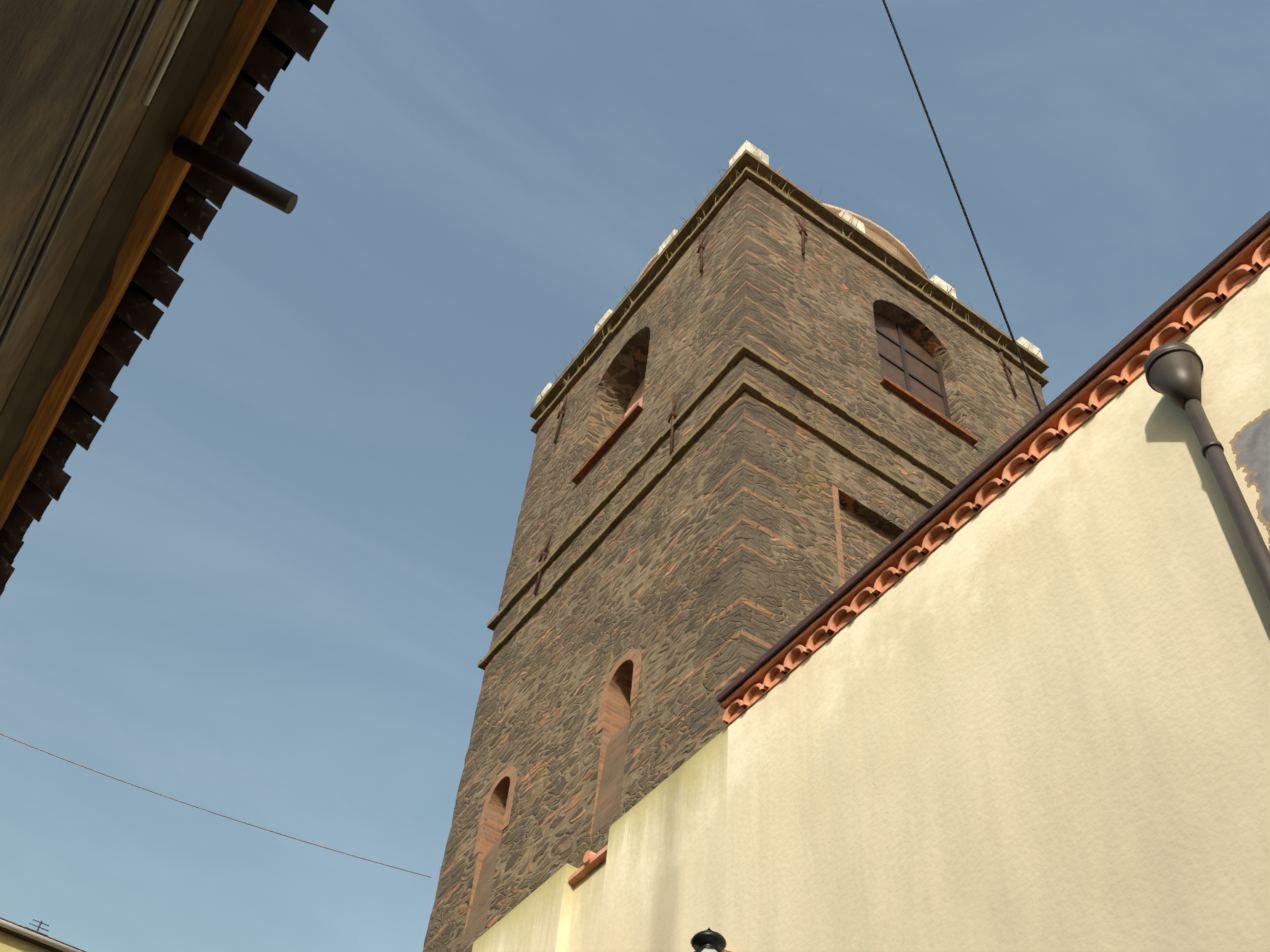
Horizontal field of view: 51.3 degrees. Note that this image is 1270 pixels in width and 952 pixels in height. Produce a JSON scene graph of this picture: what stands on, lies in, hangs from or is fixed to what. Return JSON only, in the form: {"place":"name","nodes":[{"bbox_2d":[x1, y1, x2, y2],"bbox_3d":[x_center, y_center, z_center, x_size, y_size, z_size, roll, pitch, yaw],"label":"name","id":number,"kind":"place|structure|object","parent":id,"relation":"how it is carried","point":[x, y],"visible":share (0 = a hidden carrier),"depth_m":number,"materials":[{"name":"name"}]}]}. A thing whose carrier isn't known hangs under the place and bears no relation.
{"place":"outdoors","nodes":[
{"label":"outdoors","id":0,"kind":"place"},
{"bbox_2d":[0,931,51,951],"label":"building wall","id":1,"kind":"structure","parent":0,"point":[9,943],"depth_m":38.63,"materials":[{"name":"beige paint"}]},
{"bbox_2d":[0,917,85,951],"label":"roof edge","id":2,"kind":"object","parent":1,"relation":"on","point":[27,939],"depth_m":38.83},
{"bbox_2d":[26,919,48,935],"bbox_3d":[-17.910,13.656,39.566,0.700,0.750,0.060,31,-56,-18],"label":"tv antenna","id":3,"kind":"object","parent":2,"relation":"on","point":[39,927],"visible":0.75,"depth_m":39.68,"materials":[{"name":"grey metal"}]},
{"bbox_2d":[0,919,81,951],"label":"gutter","id":4,"kind":"object","parent":2,"relation":"attached to","point":[34,936],"depth_m":38.69,"materials":[{"name":"grey metal"}]},
{"bbox_2d":[0,0,198,411],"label":"old house wall","id":5,"kind":"structure","parent":0,"point":[54,55],"depth_m":3.87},
{"bbox_2d":[0,0,163,352],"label":"old house cables","id":6,"kind":"object","parent":5,"relation":"attached to","point":[125,74],"depth_m":4.10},
{"bbox_2d":[0,0,276,530],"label":"roof eave","id":7,"kind":"object","parent":5,"relation":"attached to","point":[215,45],"depth_m":5.48,"materials":[{"name":"brown wood"}]},
{"bbox_2d":[0,0,334,595],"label":"roof tiles","id":8,"kind":"object","parent":7,"relation":"on","point":[291,28],"visible":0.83,"depth_m":5.77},
{"bbox_2d":[172,136,297,213],"bbox_3d":[-1.582,-1.192,5.234,0.521,0.223,0.086,18,-53,-9],"label":"drain spout","id":9,"kind":"object","parent":7,"relation":"attached to","point":[257,186],"visible":1,"depth_m":5.20,"materials":[{"name":"brown metal"}]},
{"bbox_2d":[141,0,197,105],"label":"old house conduit","id":10,"kind":"object","parent":5,"relation":"attached to","point":[170,49],"visible":1,"depth_m":4.56,"materials":[{"name":"grey metal"}]},
{"bbox_2d":[0,0,1269,951],"label":"sky","id":11,"kind":"structure","parent":0,"point":[266,589],"materials":[{"name":"blue"}]},
{"bbox_2d":[423,178,1046,951],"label":"tower","id":12,"kind":"structure","parent":0,"point":[703,576],"depth_m":16.21,"materials":[{"name":"stone"}]},
{"bbox_2d":[461,839,500,948],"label":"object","id":13,"kind":"object","parent":12,"relation":"attached to","point":[476,923],"visible":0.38,"depth_m":14.59,"materials":[{"name":"brown stone"}]},
{"bbox_2d":[473,766,516,856],"bbox_3d":[-1.595,3.872,15.509,0.060,1.025,0.770,31,-56,-18],"label":"window arch surround","id":14,"kind":"object","parent":12,"relation":"attached to","point":[507,773],"visible":0.9,"depth_m":15.57,"materials":[{"name":"brown stone"}]},
{"bbox_2d":[533,531,551,594],"bbox_3d":[-1.263,1.201,18.731,0.145,1.224,0.258,31,-56,-18],"label":"anchor","id":15,"kind":"object","parent":12,"relation":"attached to","point":[543,555],"visible":0.79,"depth_m":18.80,"materials":[{"name":"orange metal"}]},
{"bbox_2d":[553,395,567,442],"bbox_3d":[-1.190,-0.979,22.003,0.145,1.253,0.242,31,-56,-18],"label":"anchor","id":16,"kind":"object","parent":12,"relation":"attached to","point":[561,413],"visible":0.83,"depth_m":22.08,"materials":[{"name":"orange metal"}]},
{"bbox_2d":[571,402,643,484],"bbox_3d":[-0.399,-0.453,18.999,0.117,0.087,1.720,31,-56,-18],"label":"window sill","id":17,"kind":"structure","parent":12,"relation":"on","point":[607,443],"depth_m":18.95,"materials":[{"name":"brown stone"}]},
{"bbox_2d":[591,722,628,836],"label":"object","id":18,"kind":"object","parent":12,"relation":"attached to","point":[608,806],"visible":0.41,"depth_m":13.23,"materials":[{"name":"brown stone"}]},
{"bbox_2d":[596,649,640,733],"bbox_3d":[-0.141,2.252,14.198,0.060,0.875,0.770,31,-56,-18],"label":"window arch surround","id":19,"kind":"object","parent":12,"relation":"attached to","point":[627,658],"visible":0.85,"depth_m":14.27,"materials":[{"name":"brown stone"}]},
{"bbox_2d":[624,378,644,417],"bbox_3d":[0.252,-1.010,20.329,0.060,2.970,1.700,31,-56,-18],"label":"belfry board","id":20,"kind":"object","parent":12,"relation":"attached to","point":[637,397],"depth_m":21.25,"materials":[{"name":"brown wood"}]},
{"bbox_2d":[667,393,680,453],"bbox_3d":[0.533,-0.710,16.970,0.145,1.372,0.242,31,-56,-18],"label":"anchor","id":21,"kind":"object","parent":12,"relation":"attached to","point":[672,415],"visible":0.83,"depth_m":17.07,"materials":[{"name":"orange metal"}]},
{"bbox_2d":[697,230,707,272],"bbox_3d":[1.048,-3.384,19.845,0.145,1.252,0.242,31,-56,-18],"label":"anchor","id":22,"kind":"object","parent":12,"relation":"attached to","point":[701,247],"visible":0.92,"depth_m":19.93,"materials":[{"name":"orange metal"}]},
{"bbox_2d":[477,378,936,670],"bbox_3d":[2.090,2.310,18.124,6.312,0.098,6.159,31,-56,-18],"label":"string course","id":23,"kind":"object","parent":12,"relation":"attached to","point":[683,447],"visible":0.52,"depth_m":16.26,"materials":[{"name":"stone"}]},
{"bbox_2d":[487,343,958,630],"bbox_3d":[2.147,1.829,18.736,6.312,0.098,6.164,31,-56,-18],"label":"string course","id":24,"kind":"object","parent":12,"relation":"attached to","point":[780,370],"visible":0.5,"depth_m":16.91,"materials":[{"name":"stone"}]},
{"bbox_2d":[636,203,928,281],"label":"dome","id":25,"kind":"structure","parent":12,"relation":"on","point":[884,237],"depth_m":22.46,"materials":[{"name":"paint"}]},
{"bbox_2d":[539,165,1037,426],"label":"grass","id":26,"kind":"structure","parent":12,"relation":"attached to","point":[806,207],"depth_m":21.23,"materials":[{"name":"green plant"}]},
{"bbox_2d":[530,167,1048,433],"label":"cornice","id":27,"kind":"structure","parent":12,"relation":"on","point":[801,210],"depth_m":21.06,"materials":[{"name":"stone"}]},
{"bbox_2d":[530,156,739,412],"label":"cornice","id":28,"kind":"structure","parent":27,"relation":"on","point":[635,283],"depth_m":21.96,"materials":[{"name":"grey stone"}]},
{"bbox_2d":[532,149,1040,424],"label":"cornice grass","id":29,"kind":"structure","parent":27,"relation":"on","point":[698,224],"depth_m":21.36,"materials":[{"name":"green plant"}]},
{"bbox_2d":[594,309,611,332],"bbox_3d":[-0.402,-2.536,22.837,0.440,0.590,0.440,31,-56,-18],"label":"merlon","id":30,"kind":"object","parent":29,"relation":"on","point":[607,313],"visible":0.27,"depth_m":22.77,"materials":[{"name":"stone"}]},
{"bbox_2d":[658,229,677,254],"bbox_3d":[0.694,-3.726,21.802,0.440,0.590,0.440,31,-56,-18],"label":"merlon","id":31,"kind":"object","parent":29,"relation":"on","point":[669,237],"visible":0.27,"depth_m":21.74,"materials":[{"name":"stone"}]},
{"bbox_2d":[839,209,864,232],"bbox_3d":[3.401,-3.956,21.369,0.440,0.590,0.440,31,-56,-18],"label":"merlon","id":32,"kind":"object","parent":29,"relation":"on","point":[847,216],"visible":0.27,"depth_m":21.25,"materials":[{"name":"stone"}]},
{"bbox_2d":[930,275,956,298],"bbox_3d":[5.012,-2.997,21.973,0.440,0.590,0.440,31,-56,-18],"label":"merlon","id":33,"kind":"object","parent":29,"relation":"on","point":[942,284],"visible":0.23,"depth_m":21.85,"materials":[{"name":"stone"}]},
{"bbox_2d":[530,150,1048,419],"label":"cornice slab","id":34,"kind":"structure","parent":27,"relation":"on","point":[751,160],"depth_m":21.39,"materials":[{"name":"grey stone"}]},
{"bbox_2d":[535,382,552,405],"bbox_3d":[-1.497,-1.347,23.872,0.440,0.590,0.440,31,-56,-18],"label":"merlon","id":35,"kind":"object","parent":34,"relation":"on","point":[546,388],"visible":0.18,"depth_m":23.81,"materials":[{"name":"stone"}]},
{"bbox_2d":[729,140,768,167],"bbox_3d":[1.789,-4.915,20.767,0.440,0.590,0.440,31,-56,-18],"label":"merlon","id":36,"kind":"object","parent":34,"relation":"on","point":[749,146],"visible":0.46,"depth_m":20.67,"materials":[{"name":"stone"}]},
{"bbox_2d":[1017,336,1042,359],"bbox_3d":[6.624,-2.038,22.576,0.440,0.590,0.440,31,-56,-18],"label":"merlon","id":37,"kind":"object","parent":27,"relation":"on","point":[1025,343],"visible":0.27,"depth_m":22.45,"materials":[{"name":"stone"}]},
{"bbox_2d":[794,215,807,254],"bbox_3d":[2.443,-3.589,19.669,0.242,1.172,0.145,31,-56,-18],"label":"anchor","id":38,"kind":"object","parent":12,"relation":"attached to","point":[803,232],"visible":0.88,"depth_m":19.73,"materials":[{"name":"orange metal"}]},
{"bbox_2d":[832,484,844,587],"bbox_3d":[2.231,0.736,14.558,0.084,1.953,0.056,31,-56,-18],"label":"window jamb","id":39,"kind":"object","parent":12,"relation":"attached to","point":[840,560],"visible":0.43,"depth_m":14.59,"materials":[{"name":"brick"}]},
{"bbox_2d":[874,313,950,419],"bbox_3d":[3.979,-1.578,19.537,1.700,2.970,0.080,31,-56,-18],"label":"window","id":40,"kind":"structure","parent":12,"relation":"on","point":[908,363],"depth_m":19.75,"materials":[{"name":"brown wood"}]},
{"bbox_2d":[880,375,977,445],"bbox_3d":[4.054,-0.890,18.243,1.720,0.087,0.117,31,-56,-18],"label":"window sill","id":41,"kind":"structure","parent":12,"relation":"on","point":[924,407],"depth_m":18.20,"materials":[{"name":"brown stone"}]},
{"bbox_2d":[998,352,1016,396],"bbox_3d":[5.893,-1.641,21.081,0.248,1.154,0.145,31,-56,-18],"label":"anchor","id":42,"kind":"object","parent":12,"relation":"attached to","point":[1006,369],"visible":0.9,"depth_m":21.12,"materials":[{"name":"orange metal"}]},
{"label":"ground","id":43,"kind":"structure","parent":0,"visible":0},
{"bbox_2d":[472,266,1269,951],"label":"cream wall","id":44,"kind":"structure","parent":43,"relation":"on","point":[1028,710],"depth_m":5.31,"materials":[{"name":"paint"}]},
{"bbox_2d":[568,845,607,884],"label":"parapet coping tiles","id":45,"kind":"object","parent":44,"relation":"on","point":[592,861],"visible":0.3,"depth_m":7.93,"materials":[{"name":"ceramic"}]},
{"bbox_2d":[690,927,726,951],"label":"street lamp","id":46,"kind":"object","parent":44,"relation":"attached to","point":[708,940],"depth_m":5.45,"materials":[{"name":"black metal"}]},
{"bbox_2d":[719,224,1269,724],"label":"eave tiles","id":47,"kind":"object","parent":44,"relation":"on","point":[1237,272],"visible":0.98,"depth_m":6.11,"materials":[{"name":"orange ceramic"}]},
{"bbox_2d":[716,211,1269,702],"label":"gutter","id":48,"kind":"object","parent":47,"relation":"on","point":[1180,295],"visible":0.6,"depth_m":6.09,"materials":[{"name":"brown metal"}]},
{"bbox_2d":[1144,342,1269,601],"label":"down pipe","id":49,"kind":"object","parent":44,"relation":"attached to","point":[1173,370],"visible":1,"depth_m":5.08,"materials":[{"name":"metal"}]},
{"bbox_3d":[-2.114,-4.592,3.061,5.270,0.060,46.000,31,-56,-18],"label":"old house","id":50,"kind":"object","parent":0,"visible":0},
{"bbox_2d":[0,734,430,877],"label":"wire","id":51,"kind":"object","parent":50,"relation":"on","point":[216,813],"visible":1,"depth_m":16.79,"materials":[{"name":"red"}]},
{"bbox_2d":[882,0,1041,411],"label":"wire","id":52,"kind":"object","parent":50,"relation":"attached to","point":[963,208],"visible":0.83,"depth_m":6.72,"materials":[{"name":"grey metal"}]}
]}

